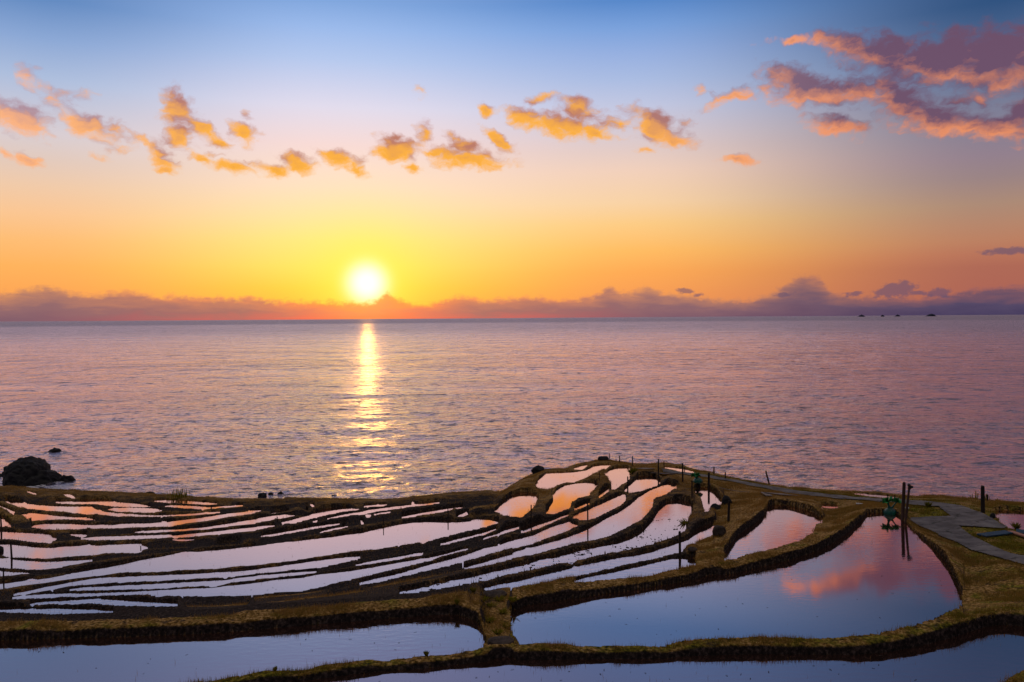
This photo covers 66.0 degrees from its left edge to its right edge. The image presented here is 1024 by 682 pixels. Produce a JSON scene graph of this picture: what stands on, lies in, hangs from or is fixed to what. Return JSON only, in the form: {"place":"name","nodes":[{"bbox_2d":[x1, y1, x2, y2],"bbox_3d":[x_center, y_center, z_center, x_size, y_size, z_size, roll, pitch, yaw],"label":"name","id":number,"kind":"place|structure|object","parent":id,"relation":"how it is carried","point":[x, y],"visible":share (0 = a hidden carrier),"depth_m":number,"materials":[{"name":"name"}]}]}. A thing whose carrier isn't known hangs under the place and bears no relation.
{"place":"outdoors","nodes":[
{"label":"outdoors","id":0,"kind":"place"},
{"bbox_2d":[2,516,10,526],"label":"paddy water","id":1,"kind":"structure","parent":0,"point":[5,523],"depth_m":63.08,"materials":[{"name":"pink liquid"}]},
{"bbox_2d":[0,505,14,514],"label":"paddy water","id":2,"kind":"structure","parent":0,"point":[11,510],"depth_m":69.79,"materials":[{"name":"pink liquid"}]},
{"bbox_2d":[0,570,29,575],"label":"paddy water","id":3,"kind":"structure","parent":0,"point":[9,573],"depth_m":45.49,"materials":[{"name":"liquid"}]},
{"bbox_2d":[0,531,55,542],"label":"paddy water","id":4,"kind":"structure","parent":0,"point":[37,537],"depth_m":57.10,"materials":[{"name":"pink liquid"}]},
{"bbox_2d":[0,557,91,569],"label":"paddy water","id":5,"kind":"structure","parent":0,"point":[9,563],"depth_m":48.44,"materials":[{"name":"pink liquid"}]},
{"bbox_2d":[10,541,12,558],"bbox_3d":[-31.424,13.264,49.484,0.163,1.426,0.118,0,2,0],"label":"wooden post","id":6,"kind":"object","parent":5,"relation":"in","point":[11,555],"visible":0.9,"depth_m":49.44,"materials":[{"name":"brown wood"}]},
{"bbox_2d":[0,606,112,613],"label":"paddy water","id":7,"kind":"structure","parent":0,"point":[51,610],"depth_m":30.49,"materials":[{"name":"liquid"}]},
{"bbox_2d":[22,512,94,520],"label":"paddy water","id":8,"kind":"structure","parent":0,"point":[33,516],"depth_m":67.03,"materials":[{"name":"pink liquid"}]},
{"bbox_2d":[64,493,74,497],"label":"paddy water","id":9,"kind":"structure","parent":0,"point":[70,496],"depth_m":84.86,"materials":[{"name":"pink liquid"}]},
{"bbox_2d":[0,543,147,558],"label":"paddy water","id":10,"kind":"structure","parent":0,"point":[28,551],"depth_m":52.30,"materials":[{"name":"liquid"}]},
{"bbox_2d":[70,533,86,537],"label":"paddy water","id":11,"kind":"structure","parent":0,"point":[81,535],"depth_m":57.91,"materials":[{"name":"pink liquid"}]},
{"bbox_2d":[56,499,149,506],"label":"paddy water","id":12,"kind":"structure","parent":0,"point":[106,502],"depth_m":77.28,"materials":[{"name":"pink liquid"}]},
{"bbox_2d":[30,598,177,606],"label":"paddy water","id":13,"kind":"structure","parent":0,"point":[122,602],"depth_m":32.45,"materials":[{"name":"liquid"}]},
{"bbox_2d":[5,498,219,516],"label":"paddy water","id":14,"kind":"structure","parent":0,"point":[87,510],"depth_m":70.68,"materials":[{"name":"pink liquid"}]},
{"bbox_2d":[108,507,161,512],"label":"paddy water","id":15,"kind":"structure","parent":0,"point":[143,510],"depth_m":72.91,"materials":[{"name":"pink liquid"}]},
{"bbox_2d":[31,509,260,529],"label":"paddy water","id":16,"kind":"structure","parent":0,"point":[54,526],"depth_m":63.06,"materials":[{"name":"pink liquid"}]},
{"bbox_2d":[81,524,274,539],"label":"paddy water","id":17,"kind":"structure","parent":0,"point":[218,532],"depth_m":56.27,"materials":[{"name":"pink liquid"}]},
{"bbox_2d":[173,539,193,540],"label":"paddy water","id":18,"kind":"structure","parent":0,"point":[183,539],"depth_m":54.07,"materials":[{"name":"liquid"}]},
{"bbox_2d":[154,499,216,504],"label":"paddy water","id":19,"kind":"structure","parent":0,"point":[184,501],"depth_m":79.48,"materials":[{"name":"pink liquid"}]},
{"bbox_2d":[14,555,359,595],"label":"paddy water","id":20,"kind":"structure","parent":0,"point":[321,563],"depth_m":43.83,"materials":[{"name":"liquid"}]},
{"bbox_2d":[165,505,210,510],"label":"paddy water","id":21,"kind":"structure","parent":0,"point":[202,508],"depth_m":75.66,"materials":[{"name":"liquid"}]},
{"bbox_2d":[70,570,315,590],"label":"paddy water","id":22,"kind":"structure","parent":0,"point":[212,583],"depth_m":41.49,"materials":[{"name":"liquid"}]},
{"bbox_2d":[135,514,294,532],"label":"paddy water","id":23,"kind":"structure","parent":0,"point":[248,521],"depth_m":61.23,"materials":[{"name":"liquid"}]},
{"bbox_2d":[212,504,242,508],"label":"paddy water","id":24,"kind":"structure","parent":0,"point":[238,505],"depth_m":73.90,"materials":[{"name":"liquid"}]},
{"bbox_2d":[12,547,467,598],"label":"paddy water","id":25,"kind":"structure","parent":0,"point":[297,584],"depth_m":39.17,"materials":[{"name":"liquid"}]},
{"bbox_2d":[0,615,484,681],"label":"paddy water","id":26,"kind":"structure","parent":0,"point":[128,659],"depth_m":24.33,"materials":[{"name":"blue liquid"}]},
{"bbox_2d":[0,518,497,588],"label":"paddy water","id":27,"kind":"structure","parent":0,"point":[404,533],"depth_m":49.79,"materials":[{"name":"pink liquid"}]},
{"bbox_2d":[271,509,288,512],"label":"paddy water","id":28,"kind":"structure","parent":0,"point":[278,511],"depth_m":67.74,"materials":[{"name":"liquid"}]},
{"bbox_2d":[261,522,339,536],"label":"paddy water","id":29,"kind":"structure","parent":0,"point":[282,532],"depth_m":56.06,"materials":[{"name":"pink liquid"}]},
{"bbox_2d":[281,506,357,523],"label":"paddy water","id":30,"kind":"structure","parent":0,"point":[325,511],"depth_m":64.92,"materials":[{"name":"pink liquid"}]},
{"bbox_2d":[320,526,347,532],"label":"paddy water","id":31,"kind":"structure","parent":0,"point":[327,530],"depth_m":56.21,"materials":[{"name":"pink liquid"}]},
{"bbox_2d":[364,503,386,507],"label":"paddy water","id":32,"kind":"structure","parent":0,"point":[369,505],"depth_m":69.26,"materials":[{"name":"pink liquid"}]},
{"bbox_2d":[327,501,438,518],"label":"paddy water","id":33,"kind":"structure","parent":0,"point":[413,504],"depth_m":64.99,"materials":[{"name":"pink liquid"}]},
{"bbox_2d":[356,552,422,565],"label":"paddy water","id":34,"kind":"structure","parent":0,"point":[394,558],"depth_m":44.86,"materials":[{"name":"purple liquid"}]},
{"bbox_2d":[402,505,462,517],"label":"paddy water","id":35,"kind":"structure","parent":0,"point":[431,511],"depth_m":62.44,"materials":[{"name":"liquid"}]},
{"bbox_2d":[456,511,468,516],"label":"paddy water","id":36,"kind":"structure","parent":0,"point":[465,513],"depth_m":60.25,"materials":[{"name":"pink liquid"}]},
{"bbox_2d":[440,528,495,545],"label":"paddy water","id":37,"kind":"structure","parent":0,"point":[466,537],"depth_m":49.97,"materials":[{"name":"liquid"}]},
{"bbox_2d":[359,521,577,584],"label":"paddy water","id":38,"kind":"structure","parent":0,"point":[554,530],"depth_m":43.75,"materials":[{"name":"pink liquid"}]},
{"bbox_2d":[0,484,1000,681],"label":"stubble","id":39,"kind":"object","parent":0,"point":[377,644],"visible":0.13,"depth_m":38.32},
{"bbox_2d":[483,524,518,539],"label":"paddy water","id":40,"kind":"structure","parent":0,"point":[509,528],"depth_m":49.88,"materials":[{"name":"liquid"}]},
{"bbox_2d":[0,315,1023,501],"bbox_3d":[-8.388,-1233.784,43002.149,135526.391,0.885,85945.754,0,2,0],"label":"sea","id":41,"kind":"structure","parent":0,"point":[403,408],"depth_m":297.96,"materials":[{"name":"liquid"}]},
{"bbox_2d":[1,456,61,485],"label":"sea rock","id":42,"kind":"object","parent":41,"relation":"in","point":[29,471],"visible":0.55,"depth_m":152.51,"materials":[{"name":"black stone"}]},
{"bbox_2d":[48,447,60,451],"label":"sea rock","id":43,"kind":"object","parent":41,"relation":"in","point":[54,449],"visible":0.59,"depth_m":191.12,"materials":[{"name":"black stone"}]},
{"bbox_2d":[60,475,75,481],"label":"sea rock","id":44,"kind":"object","parent":41,"relation":"in","point":[64,478],"visible":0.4,"depth_m":155.46,"materials":[{"name":"black stone"}]},
{"bbox_2d":[258,492,266,497],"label":"sea rock","id":45,"kind":"object","parent":41,"relation":"in","point":[262,495],"visible":0.66,"depth_m":141.96,"materials":[{"name":"black stone"}]},
{"bbox_2d":[0,459,1023,681],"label":"terrain","id":46,"kind":"structure","parent":0,"point":[179,619],"depth_m":36.55,"materials":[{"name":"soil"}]},
{"bbox_2d":[152,486,192,499],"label":"reed clump","id":47,"kind":"object","parent":46,"relation":"on","point":[178,494],"visible":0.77,"depth_m":80.80,"materials":[{"name":"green plant"}]},
{"bbox_2d":[484,600,497,607],"bbox_3d":[-0.780,9.947,29.676,0.661,0.207,0.555,-1,2,-32],"label":"dry tuft","id":48,"kind":"object","parent":46,"relation":"on","point":[488,604],"visible":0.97,"depth_m":29.76,"materials":[{"name":"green plant"}]},
{"bbox_2d":[485,617,496,622],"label":"dry tuft","id":49,"kind":"object","parent":46,"relation":"on","point":[489,621],"visible":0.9,"depth_m":27.10,"materials":[{"name":"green plant"}]},
{"bbox_2d":[483,590,506,598],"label":"stone slab","id":50,"kind":"structure","parent":46,"relation":"on","point":[493,593],"depth_m":31.69,"materials":[{"name":"grey stone"}]},
{"bbox_2d":[492,628,503,634],"bbox_3d":[-0.457,9.431,25.532,0.539,0.183,0.534,0,2,0],"label":"dry tuft","id":51,"kind":"object","parent":46,"relation":"on","point":[500,631],"visible":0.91,"depth_m":25.59,"materials":[{"name":"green plant"}]},
{"bbox_2d":[493,595,506,601],"bbox_3d":[-0.483,10.118,30.851,0.612,0.216,0.660,-1,2,-9],"label":"dry tuft","id":52,"kind":"object","parent":46,"relation":"on","point":[500,599],"visible":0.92,"depth_m":30.92,"materials":[{"name":"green plant"}]},
{"bbox_2d":[487,636,513,644],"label":"stone slab","id":53,"kind":"structure","parent":46,"relation":"on","point":[501,640],"depth_m":22.66,"materials":[{"name":"grey stone"}]},
{"bbox_2d":[496,607,507,613],"bbox_3d":[-0.349,9.839,28.644,0.549,0.201,0.588,0,2,0],"label":"dry tuft","id":54,"kind":"object","parent":46,"relation":"on","point":[503,610],"visible":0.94,"depth_m":28.70,"materials":[{"name":"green plant"}]},
{"bbox_2d":[507,596,518,602],"bbox_3d":[0.065,9.579,29.221,0.539,0.203,0.540,0,2,0],"label":"dry tuft","id":55,"kind":"object","parent":46,"relation":"on","point":[512,600],"visible":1,"depth_m":29.27,"materials":[{"name":"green plant"}]},
{"bbox_2d":[531,465,544,473],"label":"boulder","id":56,"kind":"object","parent":46,"relation":"on","point":[537,469],"visible":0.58,"depth_m":79.33,"materials":[{"name":"black stone"}]},
{"bbox_2d":[597,456,608,460],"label":"stone pedestal","id":57,"kind":"object","parent":46,"relation":"on","point":[602,458],"visible":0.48,"depth_m":83.06,"materials":[{"name":"black stone"}]},
{"bbox_2d":[627,467,637,473],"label":"shrub","id":58,"kind":"object","parent":46,"relation":"on","point":[631,471],"visible":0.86,"depth_m":67.85,"materials":[{"name":"green plant"}]},
{"bbox_2d":[679,531,680,557],"bbox_3d":[7.892,9.669,37.030,0.130,1.506,0.124,0,2,0],"label":"wooden post","id":59,"kind":"object","parent":46,"relation":"on","point":[680,544],"visible":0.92,"depth_m":36.97,"materials":[{"name":"brown wood"}]},
{"bbox_2d":[678,519,687,524],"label":"shrub","id":60,"kind":"object","parent":46,"relation":"on","point":[683,522],"visible":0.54,"depth_m":46.11,"materials":[{"name":"green plant"}]},
{"bbox_2d":[687,547,696,551],"bbox_3d":[8.534,9.847,37.287,0.466,0.223,0.405,0,2,0],"label":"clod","id":61,"kind":"object","parent":46,"relation":"on","point":[692,549],"visible":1,"depth_m":37.17,"materials":[{"name":"soil"}]},
{"bbox_2d":[691,480,692,498],"bbox_3d":[11.672,9.800,51.115,0.098,1.556,0.096,0,2,0],"label":"wooden post","id":62,"kind":"object","parent":46,"relation":"on","point":[692,489],"visible":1,"depth_m":51.08,"materials":[{"name":"brown wood"}]},
{"bbox_2d":[691,472,702,483],"bbox_3d":[13.588,10.049,57.983,0.940,0.823,0.636,0,2,0],"label":"plastic bag","id":63,"kind":"object","parent":46,"relation":"on","point":[696,479],"visible":0.99,"depth_m":57.86,"materials":[{"name":"teal plastic"}]},
{"bbox_2d":[708,472,709,488],"bbox_3d":[14.430,10.471,57.796,0.170,1.691,0.173,0,2,0],"label":"wooden post","id":64,"kind":"object","parent":46,"relation":"on","point":[708,480],"visible":0.75,"depth_m":57.73,"materials":[{"name":"brown wood"}]},
{"bbox_2d":[710,503,720,509],"bbox_3d":[13.023,10.664,50.388,0.728,0.581,0.583,0,2,0],"label":"boulder","id":65,"kind":"object","parent":46,"relation":"on","point":[716,506],"visible":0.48,"depth_m":50.22,"materials":[{"name":"black stone"}]},
{"bbox_2d":[712,525,725,538],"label":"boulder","id":66,"kind":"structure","parent":46,"relation":"on","point":[717,530],"depth_m":40.36,"materials":[{"name":"black stone"}]},
{"bbox_2d":[721,495,731,504],"bbox_3d":[14.061,10.516,51.508,0.756,0.860,0.612,0,2,0],"label":"boulder","id":67,"kind":"object","parent":46,"relation":"on","point":[725,498],"visible":0.52,"depth_m":51.34,"materials":[{"name":"black stone"}]},
{"bbox_2d":[727,500,729,521],"bbox_3d":[11.987,9.575,43.613,0.166,1.546,0.140,0,2,0],"label":"wooden post","id":68,"kind":"object","parent":46,"relation":"on","point":[728,516],"visible":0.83,"depth_m":43.55,"materials":[{"name":"brown wood"}]},
{"bbox_2d":[764,492,796,495],"bbox_3d":[17.953,10.195,52.433,1.100,0.810,3.723,1,2,37],"label":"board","id":69,"kind":"object","parent":46,"relation":"on","point":[779,494],"visible":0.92,"depth_m":51.45,"materials":[{"name":"grey wood"}]},
{"bbox_2d":[880,496,901,514],"bbox_3d":[20.610,8.988,42.891,1.096,1.149,0.617,0,2,0],"label":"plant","id":70,"kind":"object","parent":46,"relation":"on","point":[888,510],"visible":0.93,"depth_m":42.81,"materials":[{"name":"green plant"}]},
{"bbox_2d":[962,491,997,499],"bbox_3d":[32.111,10.768,53.983,2.303,0.762,1.572,-1,2,-15],"label":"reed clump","id":71,"kind":"object","parent":46,"relation":"on","point":[976,495],"visible":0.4,"depth_m":54.31,"materials":[{"name":"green plant"}]},
{"bbox_2d":[981,485,984,512],"bbox_3d":[27.292,9.333,45.676,0.256,1.928,0.225,0,2,0],"label":"wooden post","id":72,"kind":"object","parent":46,"relation":"on","point":[982,499],"visible":0.81,"depth_m":45.58,"materials":[{"name":"brown wood"}]},
{"bbox_2d":[977,530,1012,537],"bbox_3d":[24.001,9.573,39.140,2.012,0.132,0.500,-1,2,-23],"label":"board","id":73,"kind":"object","parent":46,"relation":"on","point":[998,533],"visible":1,"depth_m":39.03,"materials":[{"name":"blue paint"}]},
{"bbox_2d":[1010,521,1021,528],"bbox_3d":[25.915,9.524,40.596,0.589,0.416,0.567,0,2,18],"label":"weed plant","id":74,"kind":"object","parent":46,"relation":"on","point":[1015,526],"visible":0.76,"depth_m":40.52,"materials":[{"name":"green plant"}]},
{"bbox_2d":[1010,530,1023,536],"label":"board","id":75,"kind":"object","parent":46,"relation":"on","point":[1018,533],"visible":0.9,"depth_m":39.06,"materials":[{"name":"wood"}]},
{"bbox_2d":[0,0,1023,321],"label":"sky","id":76,"kind":"structure","parent":0,"point":[160,160],"materials":[{"name":"orange"}]},
{"bbox_2d":[495,492,538,516],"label":"paddy water","id":77,"kind":"structure","parent":0,"point":[518,504],"depth_m":60.80,"materials":[{"name":"orange liquid"}]},
{"bbox_2d":[521,513,568,532],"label":"paddy water","id":78,"kind":"structure","parent":0,"point":[535,525],"depth_m":50.33,"materials":[{"name":"pink liquid"}]},
{"bbox_2d":[400,500,692,593],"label":"paddy water","id":79,"kind":"structure","parent":0,"point":[666,511],"depth_m":41.62,"materials":[{"name":"liquid"}]},
{"bbox_2d":[464,482,676,568],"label":"paddy water","id":80,"kind":"structure","parent":0,"point":[638,508],"depth_m":46.88,"materials":[{"name":"pink liquid"}]},
{"bbox_2d":[546,482,597,513],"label":"paddy water","id":81,"kind":"structure","parent":0,"point":[564,496],"depth_m":61.87,"materials":[{"name":"orange liquid"}]},
{"bbox_2d":[536,464,609,488],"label":"paddy water","id":82,"kind":"structure","parent":0,"point":[549,480],"depth_m":73.81,"materials":[{"name":"pink liquid"}]},
{"bbox_2d":[574,465,586,469],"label":"paddy water","id":83,"kind":"structure","parent":0,"point":[580,467],"depth_m":80.34,"materials":[{"name":"pink liquid"}]},
{"bbox_2d":[574,501,589,509],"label":"paddy water","id":84,"kind":"structure","parent":0,"point":[584,504],"depth_m":56.16,"materials":[{"name":"orange liquid"}]},
{"bbox_2d":[483,522,713,589],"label":"paddy water","id":85,"kind":"structure","parent":0,"point":[669,549],"depth_m":37.48,"materials":[{"name":"liquid"}]},
{"bbox_2d":[573,494,625,519],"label":"paddy water","id":86,"kind":"structure","parent":0,"point":[600,509],"depth_m":53.61,"materials":[{"name":"pink liquid"}]},
{"bbox_2d":[599,487,608,497],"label":"paddy water","id":87,"kind":"structure","parent":0,"point":[604,490],"depth_m":61.52,"materials":[{"name":"liquid"}]},
{"bbox_2d":[605,467,629,489],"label":"paddy water","id":88,"kind":"structure","parent":0,"point":[618,476],"depth_m":69.67,"materials":[{"name":"pink liquid"}]},
{"bbox_2d":[575,557,695,581],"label":"paddy water","id":89,"kind":"structure","parent":0,"point":[660,566],"depth_m":35.27,"materials":[{"name":"purple liquid"}]},
{"bbox_2d":[625,475,660,492],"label":"paddy water","id":90,"kind":"structure","parent":0,"point":[640,483],"depth_m":63.41,"materials":[{"name":"pink liquid"}]},
{"bbox_2d":[301,625,1023,681],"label":"paddy water","id":91,"kind":"structure","parent":0,"point":[988,654],"depth_m":21.52,"materials":[{"name":"blue liquid"}]},
{"bbox_2d":[665,466,693,472],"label":"paddy water","id":92,"kind":"structure","parent":0,"point":[677,469],"depth_m":78.44,"materials":[{"name":"pink liquid"}]},
{"bbox_2d":[695,487,721,511],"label":"paddy water","id":93,"kind":"structure","parent":0,"point":[709,497],"depth_m":54.90,"materials":[{"name":"pink liquid"}]},
{"bbox_2d":[511,513,961,646],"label":"paddy water","id":94,"kind":"structure","parent":0,"point":[866,575],"depth_m":29.77,"materials":[{"name":"blue liquid"}]},
{"bbox_2d":[901,482,905,520],"bbox_3d":[20.614,8.550,41.531,0.250,2.256,0.192,0,2,0],"label":"wooden pole","id":95,"kind":"object","parent":94,"relation":"in","point":[903,501],"visible":0.9,"depth_m":41.46,"materials":[{"name":"brown wood"}]},
{"bbox_2d":[904,484,912,522],"bbox_3d":[20.648,8.587,41.073,0.486,2.301,0.248,0,2,0],"label":"wooden pole","id":96,"kind":"object","parent":94,"relation":"in","point":[907,501],"visible":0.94,"depth_m":41.00,"materials":[{"name":"brown wood"}]},
{"bbox_2d":[724,505,822,559],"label":"paddy water","id":97,"kind":"structure","parent":0,"point":[774,526],"depth_m":41.15,"materials":[{"name":"pink liquid"}]},
{"bbox_2d":[821,504,837,507],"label":"paddy water","id":98,"kind":"structure","parent":0,"point":[828,505],"depth_m":50.13,"materials":[{"name":"pink liquid"}]},
{"bbox_2d":[662,468,1023,563],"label":"path","id":99,"kind":"structure","parent":0,"point":[948,527],"depth_m":43.04,"materials":[{"name":"concrete"}]},
{"bbox_2d":[854,493,899,498],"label":"paddy water","id":100,"kind":"structure","parent":0,"point":[875,495],"depth_m":59.09,"materials":[{"name":"liquid"}]},
{"bbox_2d":[995,510,1023,529],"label":"paddy water","id":101,"kind":"structure","parent":0,"point":[1006,517],"depth_m":46.61,"materials":[{"name":"pink liquid"}]},
{"label":"paddy water","id":102,"kind":"structure","parent":0,"visible":0},
{"bbox_2d":[30,490,963,681],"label":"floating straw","id":103,"kind":"object","parent":102,"relation":"on","point":[529,611],"visible":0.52,"depth_m":24.56,"materials":[{"name":"brown plant"}]}
]}

